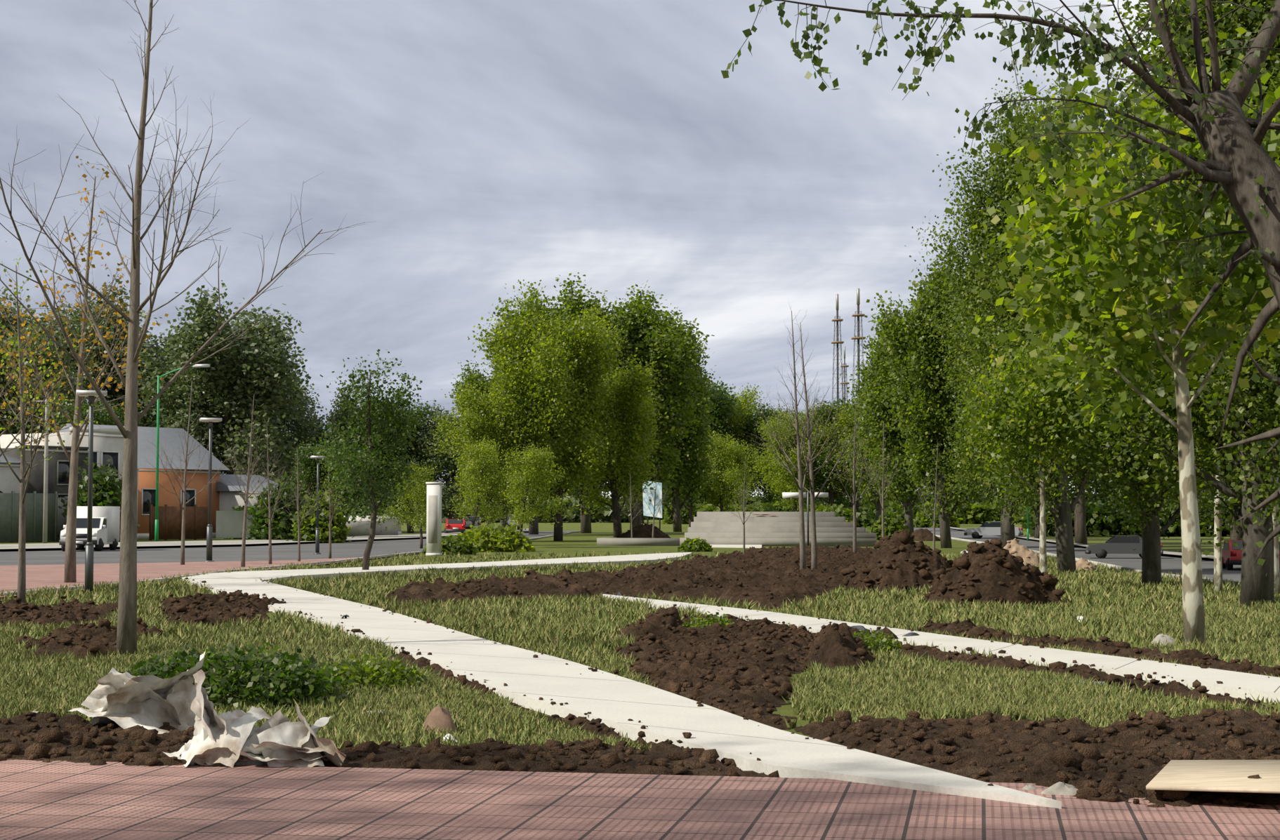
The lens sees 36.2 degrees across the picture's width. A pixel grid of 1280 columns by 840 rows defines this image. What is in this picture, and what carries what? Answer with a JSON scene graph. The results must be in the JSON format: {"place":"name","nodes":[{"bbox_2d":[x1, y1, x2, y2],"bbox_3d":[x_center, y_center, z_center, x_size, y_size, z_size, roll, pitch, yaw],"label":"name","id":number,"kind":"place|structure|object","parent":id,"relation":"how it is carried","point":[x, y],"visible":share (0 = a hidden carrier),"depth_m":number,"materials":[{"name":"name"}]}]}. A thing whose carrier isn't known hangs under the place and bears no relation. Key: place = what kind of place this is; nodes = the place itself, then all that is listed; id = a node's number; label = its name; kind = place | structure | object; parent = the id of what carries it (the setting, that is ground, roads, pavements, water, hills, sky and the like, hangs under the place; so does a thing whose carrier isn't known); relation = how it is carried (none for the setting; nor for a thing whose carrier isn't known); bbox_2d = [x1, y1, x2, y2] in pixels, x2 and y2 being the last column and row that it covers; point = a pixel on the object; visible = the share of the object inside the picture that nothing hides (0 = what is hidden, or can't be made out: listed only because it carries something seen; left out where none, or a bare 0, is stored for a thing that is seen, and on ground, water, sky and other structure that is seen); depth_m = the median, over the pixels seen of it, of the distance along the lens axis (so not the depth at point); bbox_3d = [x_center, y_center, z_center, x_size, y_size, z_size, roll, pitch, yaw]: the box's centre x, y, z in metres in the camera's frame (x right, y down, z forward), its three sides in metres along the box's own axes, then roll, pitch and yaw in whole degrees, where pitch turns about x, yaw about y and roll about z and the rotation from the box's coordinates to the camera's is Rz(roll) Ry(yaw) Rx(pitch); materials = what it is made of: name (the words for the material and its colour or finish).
{"place":"outdoors","nodes":[
{"label":"outdoors","id":0,"kind":"place"},
{"bbox_2d":[0,528,528,549],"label":"road","id":1,"kind":"structure","parent":0,"point":[47,545],"depth_m":103.00,"materials":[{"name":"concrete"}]},
{"bbox_2d":[0,530,577,565],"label":"street","id":2,"kind":"structure","parent":0,"point":[198,553],"depth_m":83.30,"materials":[{"name":"asphalt"}]},
{"bbox_2d":[58,506,120,551],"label":"van","id":3,"kind":"object","parent":2,"relation":"on","point":[105,525],"visible":0.8,"depth_m":87.43,"materials":[{"name":"paint"}]},
{"bbox_2d":[379,544,878,609],"bbox_3d":[2.972,4.354,60.375,10.027,0.519,54.296,0,-3,10],"label":"soil patch","id":4,"kind":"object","parent":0,"point":[776,576],"depth_m":41.41,"materials":[{"name":"soil"}]},
{"bbox_2d":[0,0,1265,499],"label":"sky","id":5,"kind":"structure","parent":0,"point":[487,145],"materials":[{"name":"grey"}]},
{"bbox_2d":[0,760,1279,839],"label":"pavement","id":6,"kind":"structure","parent":0,"point":[57,800],"depth_m":10.82,"materials":[{"name":"brick"}]},
{"bbox_2d":[1145,760,1279,794],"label":"plywood board","id":7,"kind":"object","parent":6,"relation":"on","point":[1219,776],"visible":1,"depth_m":11.30,"materials":[{"name":"wood"}]},
{"bbox_2d":[0,520,1279,778],"bbox_3d":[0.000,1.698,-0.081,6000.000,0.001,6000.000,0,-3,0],"label":"ground","id":8,"kind":"structure","parent":0,"point":[578,544],"depth_m":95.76,"materials":[{"name":"green plant"}]},
{"bbox_2d":[0,450,30,542],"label":"house","id":9,"kind":"structure","parent":8,"relation":"on","point":[9,482],"depth_m":114.02,"materials":[{"name":"paint"}]},
{"bbox_2d":[0,491,57,542],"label":"green fence","id":10,"kind":"object","parent":8,"relation":"on","point":[9,516],"visible":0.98,"depth_m":113.54,"materials":[{"name":"metal"}]},
{"bbox_2d":[1,445,88,542],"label":"house","id":11,"kind":"structure","parent":8,"relation":"on","point":[58,470],"depth_m":116.34,"materials":[{"name":"paint"}]},
{"bbox_2d":[0,285,91,434],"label":"tree","id":12,"kind":"object","parent":8,"relation":"on","point":[3,377],"visible":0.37,"depth_m":159.35,"materials":[{"name":"green plant"}]},
{"bbox_2d":[0,241,98,457],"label":"tree","id":13,"kind":"object","parent":8,"relation":"on","point":[27,374],"visible":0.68,"depth_m":42.41,"materials":[{"name":"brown plant"}]},
{"bbox_2d":[0,256,101,603],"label":"bare tree","id":14,"kind":"object","parent":8,"relation":"on","point":[21,593],"visible":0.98,"depth_m":34.15,"materials":[{"name":"brown plant"}]},
{"bbox_2d":[0,596,117,628],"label":"dirt","id":15,"kind":"structure","parent":8,"relation":"on","point":[74,610],"depth_m":31.32,"materials":[{"name":"soil"}]},
{"bbox_2d":[0,426,124,532],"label":"tall white house","id":16,"kind":"structure","parent":8,"relation":"on","point":[108,443],"depth_m":121.36,"materials":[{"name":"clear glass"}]},
{"bbox_2d":[0,155,168,582],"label":"bare tree","id":17,"kind":"object","parent":8,"relation":"on","point":[70,572],"visible":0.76,"depth_m":46.56,"materials":[{"name":"brown plant"}]},
{"bbox_2d":[13,617,166,659],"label":"dirt","id":18,"kind":"structure","parent":8,"relation":"on","point":[91,637],"depth_m":24.25,"materials":[{"name":"soil"}]},
{"bbox_2d":[75,390,107,595],"bbox_3d":[-11.133,1.499,39.600,0.596,4.170,0.596,1,-3,-17],"label":"park lamp","id":19,"kind":"object","parent":8,"relation":"on","point":[89,545],"visible":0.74,"depth_m":39.54,"materials":[{"name":"grey"}]},
{"bbox_2d":[56,457,140,542],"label":"shrub","id":20,"kind":"object","parent":8,"relation":"on","point":[106,489],"depth_m":115.16,"materials":[{"name":"green plant"}]},
{"bbox_2d":[48,390,150,431],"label":"tree","id":21,"kind":"object","parent":8,"relation":"on","point":[100,418],"visible":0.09,"depth_m":141.95,"materials":[{"name":"green plant"}]},
{"bbox_2d":[32,274,181,420],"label":"tree","id":22,"kind":"object","parent":8,"relation":"on","point":[75,321],"visible":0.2,"depth_m":171.70,"materials":[{"name":"green plant"}]},
{"bbox_2d":[58,423,229,539],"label":"salmon house","id":23,"kind":"structure","parent":8,"relation":"on","point":[147,474],"depth_m":132.22,"materials":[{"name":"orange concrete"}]},
{"bbox_2d":[84,329,237,474],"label":"tree","id":24,"kind":"object","parent":8,"relation":"on","point":[144,418],"visible":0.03,"depth_m":172.41,"materials":[{"name":"green plant"}]},
{"bbox_2d":[148,504,207,540],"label":"rusty fence","id":25,"kind":"object","parent":8,"relation":"on","point":[170,523],"visible":0.68,"depth_m":123.14,"materials":[{"name":"metal"}]},
{"bbox_2d":[0,0,374,657],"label":"bare tree","id":26,"kind":"object","parent":8,"relation":"on","point":[126,637],"visible":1,"depth_m":23.05,"materials":[{"name":"brown plant"}]},
{"bbox_2d":[143,373,238,565],"bbox_3d":[-14.283,1.564,62.551,3.087,6.290,2.486,0,-3,-2],"label":"bare sapling","id":27,"kind":"object","parent":8,"relation":"on","point":[183,532],"visible":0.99,"depth_m":62.46,"materials":[{"name":"brown plant"}]},
{"bbox_2d":[0,556,390,597],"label":"sidewalk","id":28,"kind":"structure","parent":8,"relation":"on","point":[41,576],"depth_m":55.77,"materials":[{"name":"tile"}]},
{"bbox_2d":[105,280,322,483],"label":"tree","id":29,"kind":"object","parent":8,"relation":"on","point":[258,363],"visible":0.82,"depth_m":161.43,"materials":[{"name":"green plant"}]},
{"bbox_2d":[155,589,286,628],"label":"dirt","id":30,"kind":"structure","parent":8,"relation":"on","point":[199,608],"depth_m":32.51,"materials":[{"name":"soil"}]},
{"bbox_2d":[117,641,353,711],"bbox_3d":[-3.713,2.360,17.646,2.244,0.753,1.904,0,-3,0],"label":"weed patch","id":31,"kind":"object","parent":8,"relation":"on","point":[274,674],"visible":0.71,"depth_m":17.28,"materials":[{"name":"green plant"}]},
{"bbox_2d":[215,511,254,538],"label":"wall","id":32,"kind":"structure","parent":8,"relation":"on","point":[229,524],"depth_m":125.67,"materials":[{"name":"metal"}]},
{"bbox_2d":[216,474,278,511],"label":"grey house","id":33,"kind":"structure","parent":8,"relation":"on","point":[227,503],"depth_m":134.03,"materials":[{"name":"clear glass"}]},
{"bbox_2d":[221,388,286,567],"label":"bare sapling","id":34,"kind":"object","parent":8,"relation":"on","point":[244,529],"visible":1,"depth_m":60.02,"materials":[{"name":"brown plant"}]},
{"bbox_2d":[240,471,311,539],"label":"bush","id":35,"kind":"object","parent":8,"relation":"on","point":[281,524],"visible":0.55,"depth_m":114.85,"materials":[{"name":"green plant"}]},
{"bbox_2d":[217,360,337,497],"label":"tree","id":36,"kind":"object","parent":8,"relation":"on","point":[301,430],"visible":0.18,"depth_m":174.00,"materials":[{"name":"green plant"}]},
{"bbox_2d":[285,490,354,543],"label":"bush","id":37,"kind":"object","parent":8,"relation":"on","point":[340,531],"visible":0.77,"depth_m":109.58,"materials":[{"name":"green plant"}]},
{"bbox_2d":[285,437,378,520],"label":"tree","id":38,"kind":"object","parent":8,"relation":"on","point":[307,465],"visible":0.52,"depth_m":127.14,"materials":[{"name":"green plant"}]},
{"bbox_2d":[308,386,387,516],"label":"tree","id":39,"kind":"object","parent":8,"relation":"on","point":[337,417],"visible":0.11,"depth_m":173.76,"materials":[{"name":"green plant"}]},
{"bbox_2d":[306,348,431,570],"bbox_3d":[-7.968,1.160,54.785,3.046,6.405,3.915,-2,-4,42],"label":"corner tree","id":40,"kind":"object","parent":8,"relation":"on","point":[352,468],"visible":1,"depth_m":54.92,"materials":[{"name":"green plant"}]},
{"bbox_2d":[312,648,430,692],"bbox_3d":[-2.630,2.470,18.650,1.354,0.566,1.091,0,-3,0],"label":"weed patch","id":41,"kind":"object","parent":8,"relation":"on","point":[380,671],"visible":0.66,"depth_m":18.51,"materials":[{"name":"green plant"}]},
{"bbox_2d":[0,711,780,777],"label":"dirt","id":42,"kind":"structure","parent":8,"relation":"on","point":[46,737],"depth_m":13.17,"materials":[{"name":"soil"}]},
{"bbox_2d":[69,650,208,734],"bbox_3d":[-3.845,2.106,15.258,0.966,0.637,1.154,-1,-3,23],"label":"sheet","id":43,"kind":"object","parent":42,"relation":"on","point":[125,701],"visible":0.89,"depth_m":15.05,"materials":[{"name":"plastic"}]},
{"bbox_2d":[163,669,271,768],"bbox_3d":[-2.742,1.972,12.889,0.744,0.676,0.768,-1,-3,23],"label":"sheet","id":44,"kind":"object","parent":42,"relation":"on","point":[224,739],"visible":0.83,"depth_m":12.82,"materials":[{"name":"paper"}]},
{"bbox_2d":[238,704,346,768],"bbox_3d":[-2.284,2.089,12.902,0.790,0.445,0.707,1,-3,-11],"label":"sheet","id":45,"kind":"object","parent":42,"relation":"on","point":[284,741],"visible":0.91,"depth_m":12.76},
{"bbox_2d":[338,391,459,533],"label":"tree","id":46,"kind":"object","parent":8,"relation":"on","point":[385,455],"visible":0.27,"depth_m":162.83,"materials":[{"name":"green plant"}]},
{"bbox_2d":[377,459,438,549],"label":"tree","id":47,"kind":"object","parent":8,"relation":"on","point":[419,492],"visible":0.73,"depth_m":93.48,"materials":[{"name":"green plant"}]},
{"bbox_2d":[425,482,443,556],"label":"advertising column","id":48,"kind":"structure","parent":8,"relation":"on","point":[434,523],"depth_m":77.67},
{"bbox_2d":[400,398,474,532],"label":"tree","id":49,"kind":"object","parent":8,"relation":"on","point":[451,492],"visible":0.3,"depth_m":162.78,"materials":[{"name":"green plant"}]},
{"bbox_2d":[183,552,691,582],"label":"footpath","id":50,"kind":"structure","parent":8,"relation":"on","point":[280,574],"depth_m":58.32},
{"bbox_2d":[301,492,630,523],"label":"hedge","id":51,"kind":"object","parent":8,"relation":"on","point":[606,517],"visible":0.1,"depth_m":338.50,"materials":[{"name":"green plant"}]},
{"bbox_2d":[444,434,516,528],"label":"tree","id":52,"kind":"object","parent":8,"relation":"on","point":[484,456],"visible":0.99,"depth_m":101.62,"materials":[{"name":"green plant"}]},
{"bbox_2d":[424,381,558,526],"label":"tree","id":53,"kind":"object","parent":8,"relation":"on","point":[474,411],"visible":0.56,"depth_m":114.17,"materials":[{"name":"green plant"}]},
{"bbox_2d":[440,359,544,527],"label":"tree","id":54,"kind":"object","parent":8,"relation":"on","point":[472,379],"visible":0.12,"depth_m":143.48,"materials":[{"name":"green plant"}]},
{"bbox_2d":[457,521,535,552],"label":"bush","id":55,"kind":"object","parent":8,"relation":"on","point":[500,538],"visible":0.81,"depth_m":85.40,"materials":[{"name":"green plant"}]},
{"bbox_2d":[478,280,579,535],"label":"poplar","id":56,"kind":"object","parent":8,"relation":"on","point":[533,530],"visible":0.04,"depth_m":152.51,"materials":[{"name":"green plant"}]},
{"bbox_2d":[497,442,582,534],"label":"tree","id":57,"kind":"object","parent":8,"relation":"on","point":[525,477],"visible":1,"depth_m":95.51,"materials":[{"name":"green plant"}]},
{"bbox_2d":[462,279,632,541],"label":"tree","id":58,"kind":"object","parent":8,"relation":"on","point":[528,378],"visible":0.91,"depth_m":116.06,"materials":[{"name":"green plant"}]},
{"bbox_2d":[388,649,742,770],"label":"dirt","id":59,"kind":"structure","parent":8,"relation":"on","point":[602,729],"depth_m":15.27,"materials":[{"name":"soil"}]},
{"bbox_2d":[543,272,645,533],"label":"poplar","id":60,"kind":"object","parent":8,"relation":"on","point":[585,524],"visible":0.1,"depth_m":160.62,"materials":[{"name":"green plant"}]},
{"bbox_2d":[544,347,672,538],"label":"tree","id":61,"kind":"object","parent":8,"relation":"on","point":[628,399],"visible":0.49,"depth_m":120.68,"materials":[{"name":"green plant"}]},
{"bbox_2d":[180,577,1061,808],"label":"diagonal path","id":62,"kind":"structure","parent":8,"relation":"on","point":[614,701],"depth_m":16.49,"materials":[{"name":"concrete"}]},
{"bbox_2d":[177,577,1269,786],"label":"soil crumbs on paths","id":63,"kind":"object","parent":62,"relation":"on","point":[687,735],"visible":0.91,"depth_m":20.15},
{"bbox_2d":[594,280,714,530],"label":"tree","id":64,"kind":"object","parent":8,"relation":"on","point":[667,349],"visible":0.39,"depth_m":162.75,"materials":[{"name":"green plant"}]},
{"bbox_2d":[618,604,693,643],"bbox_3d":[0.283,2.837,27.251,1.264,0.402,8.228,0,-3,6],"label":"soil mound","id":65,"kind":"object","parent":8,"relation":"on","point":[660,623],"visible":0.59,"depth_m":26.12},
{"bbox_2d":[652,310,722,532],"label":"poplar","id":66,"kind":"object","parent":8,"relation":"on","point":[694,477],"visible":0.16,"depth_m":174.42,"materials":[{"name":"green plant"}]},
{"bbox_2d":[604,617,814,730],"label":"dirt","id":67,"kind":"structure","parent":8,"relation":"on","point":[740,667],"depth_m":20.56,"materials":[{"name":"soil"}]},
{"bbox_2d":[691,377,751,505],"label":"tree","id":68,"kind":"object","parent":8,"relation":"on","point":[720,406],"visible":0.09,"depth_m":309.66,"materials":[{"name":"green plant"}]},
{"bbox_2d":[690,428,756,511],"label":"tree","id":69,"kind":"object","parent":8,"relation":"on","point":[729,475],"visible":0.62,"depth_m":224.24,"materials":[{"name":"green plant"}]},
{"bbox_2d":[596,511,876,546],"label":"seating steps","id":70,"kind":"structure","parent":8,"relation":"on","point":[780,529],"depth_m":100.91,"materials":[{"name":"concrete"}]},
{"bbox_2d":[713,382,787,507],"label":"tree","id":71,"kind":"object","parent":8,"relation":"on","point":[743,407],"visible":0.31,"depth_m":313.53,"materials":[{"name":"green plant"}]},
{"bbox_2d":[721,397,794,504],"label":"tree","id":72,"kind":"object","parent":8,"relation":"on","point":[770,498],"visible":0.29,"depth_m":311.88,"materials":[{"name":"green plant"}]},
{"bbox_2d":[745,402,841,511],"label":"tree","id":73,"kind":"object","parent":8,"relation":"on","point":[781,480],"visible":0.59,"depth_m":247.79,"materials":[{"name":"green plant"}]},
{"bbox_2d":[742,304,856,570],"bbox_3d":[4.024,0.526,49.863,2.507,7.171,3.809,-4,-5,56],"label":"bare sapling","id":74,"kind":"object","parent":8,"relation":"on","point":[802,554],"visible":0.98,"depth_m":49.61,"materials":[{"name":"brown plant"}]},
{"bbox_2d":[753,313,880,570],"bbox_3d":[4.502,0.670,50.584,3.627,6.948,2.784,-5,-6,63],"label":"bare sapling","id":75,"kind":"object","parent":8,"relation":"on","point":[814,557],"visible":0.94,"depth_m":49.98,"materials":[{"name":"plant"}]},
{"bbox_2d":[791,392,862,507],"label":"tree","id":76,"kind":"object","parent":8,"relation":"on","point":[832,495],"visible":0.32,"depth_m":248.83,"materials":[{"name":"green plant"}]},
{"bbox_2d":[661,498,1025,524],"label":"hedge","id":77,"kind":"object","parent":8,"relation":"on","point":[986,514],"visible":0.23,"depth_m":296.63,"materials":[{"name":"green plant"}]},
{"bbox_2d":[789,622,902,671],"bbox_3d":[2.522,2.594,23.674,1.602,0.548,6.832,0,-3,10],"label":"pile","id":78,"kind":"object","parent":8,"relation":"on","point":[838,644],"depth_m":21.33,"materials":[{"name":"soil"}]},
{"bbox_2d":[798,400,896,520],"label":"tree","id":79,"kind":"object","parent":8,"relation":"on","point":[845,481],"visible":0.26,"depth_m":247.63,"materials":[{"name":"green plant"}]},
{"bbox_2d":[821,398,900,553],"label":"young tree","id":80,"kind":"object","parent":8,"relation":"on","point":[854,529],"visible":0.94,"depth_m":68.71,"materials":[{"name":"brown plant"}]},
{"bbox_2d":[837,355,911,520],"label":"poplar","id":81,"kind":"object","parent":8,"relation":"on","point":[867,498],"visible":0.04,"depth_m":181.23,"materials":[{"name":"green plant"}]},
{"bbox_2d":[846,299,938,535],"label":"poplar","id":82,"kind":"object","parent":8,"relation":"on","point":[876,418],"visible":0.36,"depth_m":127.88,"materials":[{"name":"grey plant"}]},
{"bbox_2d":[840,529,953,594],"bbox_3d":[5.724,3.061,42.303,2.920,1.406,2.852,-2,-4,39],"label":"mound","id":83,"kind":"object","parent":8,"relation":"on","point":[901,559],"visible":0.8,"depth_m":41.80,"materials":[{"name":"soil"}]},
{"bbox_2d":[864,240,994,548],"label":"tree","id":84,"kind":"object","parent":8,"relation":"on","point":[915,359],"visible":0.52,"depth_m":93.85,"materials":[{"name":"green plant"}]},
{"bbox_2d":[697,614,1277,712],"bbox_3d":[2.998,2.777,24.050,1.120,0.219,15.882,1,-3,-18],"label":"soil strip","id":85,"kind":"object","parent":8,"relation":"on","point":[1083,670],"visible":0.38,"depth_m":19.97,"materials":[{"name":"soil"}]},
{"bbox_2d":[923,539,1065,606],"bbox_3d":[6.519,2.807,35.632,2.999,1.279,2.873,0,-3,0],"label":"mound","id":86,"kind":"object","parent":8,"relation":"on","point":[992,570],"visible":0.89,"depth_m":35.05,"materials":[{"name":"soil"}]},
{"bbox_2d":[721,0,1279,575],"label":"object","id":87,"kind":"object","parent":8,"relation":"on","point":[1239,167],"visible":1,"depth_m":15.56,"materials":[{"name":"green plant"}]},
{"bbox_2d":[914,231,1093,549],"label":"tree","id":88,"kind":"object","parent":8,"relation":"on","point":[1007,529],"visible":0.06,"depth_m":86.38,"materials":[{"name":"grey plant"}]},
{"bbox_2d":[904,70,1122,574],"bbox_3d":[11.396,-2.873,54.839,7.084,14.484,7.032,1,-3,-22],"label":"tree","id":89,"kind":"object","parent":8,"relation":"on","point":[1058,498],"visible":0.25,"depth_m":54.74,"materials":[{"name":"green plant"}]},
{"bbox_2d":[952,328,1107,572],"bbox_3d":[8.703,0.845,43.374,3.140,5.929,3.020,1,-3,-24],"label":"plane tree","id":90,"kind":"object","parent":8,"relation":"on","point":[1010,421],"visible":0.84,"depth_m":43.07,"materials":[{"name":"green plant"}]},
{"bbox_2d":[794,708,1279,808],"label":"dirt","id":91,"kind":"structure","parent":8,"relation":"on","point":[1134,755],"depth_m":13.46,"materials":[{"name":"soil"}]},
{"bbox_2d":[1024,465,1121,544],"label":"tree","id":92,"kind":"object","parent":8,"relation":"on","point":[1080,529],"depth_m":105.50,"materials":[{"name":"green plant"}]},
{"bbox_2d":[920,617,1279,677],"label":"dirt strip","id":93,"kind":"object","parent":8,"relation":"on","point":[1105,646],"visible":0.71,"depth_m":22.74,"materials":[{"name":"soil"}]},
{"bbox_2d":[926,21,1279,645],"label":"plane tree","id":94,"kind":"object","parent":8,"relation":"on","point":[1097,273],"visible":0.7,"depth_m":24.87,"materials":[{"name":"green plant"}]},
{"bbox_2d":[1008,167,1238,585],"bbox_3d":[11.550,-1.521,45.376,6.030,10.839,6.405,0,-3,10],"label":"tree","id":95,"kind":"object","parent":8,"relation":"on","point":[1151,533],"visible":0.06,"depth_m":44.17,"materials":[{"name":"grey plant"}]},
{"bbox_2d":[1014,0,1279,608],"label":"tree","id":96,"kind":"object","parent":8,"relation":"on","point":[1257,474],"visible":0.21,"depth_m":34.38,"materials":[{"name":"green plant"}]},
{"bbox_2d":[1017,498,1279,537],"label":"hedge","id":97,"kind":"object","parent":8,"relation":"on","point":[1098,527],"visible":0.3,"depth_m":139.73,"materials":[{"name":"green plant"}]},
{"bbox_2d":[1152,331,1270,594],"bbox_3d":[12.432,0.625,41.419,3.073,6.187,3.360,-1,-3,14],"label":"plane tree","id":98,"kind":"object","parent":8,"relation":"on","point":[1217,569],"visible":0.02,"depth_m":41.24,"materials":[{"name":"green plant"}]},
{"bbox_2d":[603,594,1279,704],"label":"path","id":99,"kind":"structure","parent":0,"point":[1256,686],"depth_m":21.60,"materials":[{"name":"concrete"}]},
{"bbox_2d":[903,525,1241,581],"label":"street","id":100,"kind":"structure","parent":0,"point":[1172,564],"depth_m":71.86,"materials":[{"name":"asphalt"}]},
{"bbox_2d":[1084,535,1163,558],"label":"dark car","id":101,"kind":"object","parent":100,"relation":"on","point":[1114,544],"visible":0.68,"depth_m":72.48,"materials":[{"name":"grey paint"}]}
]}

